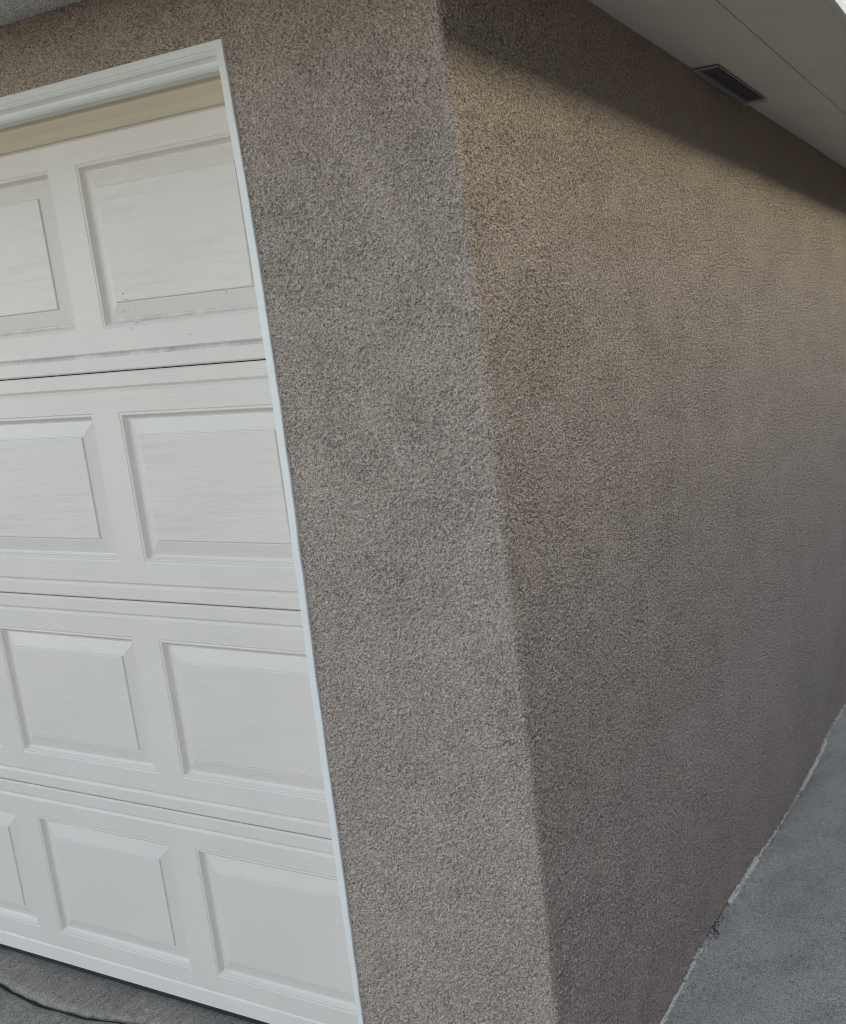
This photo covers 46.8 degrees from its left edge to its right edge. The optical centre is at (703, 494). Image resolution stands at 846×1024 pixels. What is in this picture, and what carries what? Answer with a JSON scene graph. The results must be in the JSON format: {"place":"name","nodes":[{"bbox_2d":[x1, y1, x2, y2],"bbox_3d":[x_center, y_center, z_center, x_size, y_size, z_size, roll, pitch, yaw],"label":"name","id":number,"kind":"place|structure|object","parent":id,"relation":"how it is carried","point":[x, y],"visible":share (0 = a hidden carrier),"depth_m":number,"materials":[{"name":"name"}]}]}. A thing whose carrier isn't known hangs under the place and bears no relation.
{"place":"outdoors","nodes":[
{"label":"outdoors","id":0,"kind":"place"},
{"bbox_2d":[0,987,118,1023],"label":"driveway","id":1,"kind":"structure","parent":0,"point":[14,1009],"depth_m":2.36,"materials":[{"name":"concrete"}]},
{"bbox_2d":[0,983,124,1023],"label":"joint dirt","id":2,"kind":"structure","parent":1,"relation":"on","point":[5,988],"depth_m":2.39,"materials":[{"name":"black soil"}]},
{"bbox_2d":[0,947,255,1023],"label":"garage apron","id":3,"kind":"object","parent":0,"point":[60,987],"visible":0.1,"depth_m":2.40,"materials":[{"name":"concrete"}]},
{"bbox_2d":[664,702,845,1023],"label":"concrete path","id":4,"kind":"structure","parent":0,"point":[775,953],"depth_m":2.47,"materials":[{"name":"grey concrete"}]},
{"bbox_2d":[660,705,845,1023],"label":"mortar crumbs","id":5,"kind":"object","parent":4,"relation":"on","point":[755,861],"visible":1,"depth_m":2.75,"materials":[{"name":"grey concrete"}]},
{"bbox_2d":[665,714,844,1020],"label":"dark grit","id":6,"kind":"object","parent":4,"relation":"on","point":[714,929],"visible":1,"depth_m":2.49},
{"label":"ground","id":7,"kind":"structure","parent":0,"visible":0},
{"bbox_2d":[0,0,845,1023],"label":"house","id":8,"kind":"structure","parent":7,"relation":"on","point":[550,294],"depth_m":1.80,"materials":[{"name":"beige paint"}]},
{"bbox_2d":[0,103,358,1023],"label":"garage door","id":9,"kind":"structure","parent":8,"relation":"attached to","point":[164,825],"depth_m":2.10,"materials":[{"name":"paint"}]},
{"bbox_2d":[0,103,265,379],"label":"door section","id":10,"kind":"structure","parent":9,"relation":"in","point":[150,212],"depth_m":1.94,"materials":[{"name":"paint"}]},
{"bbox_2d":[0,360,299,609],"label":"door section","id":11,"kind":"structure","parent":9,"relation":"in","point":[160,484],"depth_m":2.05,"materials":[{"name":"paint"}]},
{"bbox_2d":[0,592,331,838],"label":"door section","id":12,"kind":"structure","parent":9,"relation":"in","point":[201,709],"depth_m":2.16,"materials":[{"name":"paint"}]},
{"bbox_2d":[0,778,358,1023],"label":"door section","id":13,"kind":"structure","parent":9,"relation":"in","point":[240,918],"depth_m":2.28,"materials":[{"name":"paint"}]},
{"bbox_2d":[693,64,766,105],"bbox_3d":[0.080,-1.143,2.536,0.074,0.013,0.403,0,10,22],"label":"soffit vent","id":14,"kind":"object","parent":8,"relation":"attached to","point":[722,79],"visible":1,"depth_m":2.52,"materials":[{"name":"black metal"}]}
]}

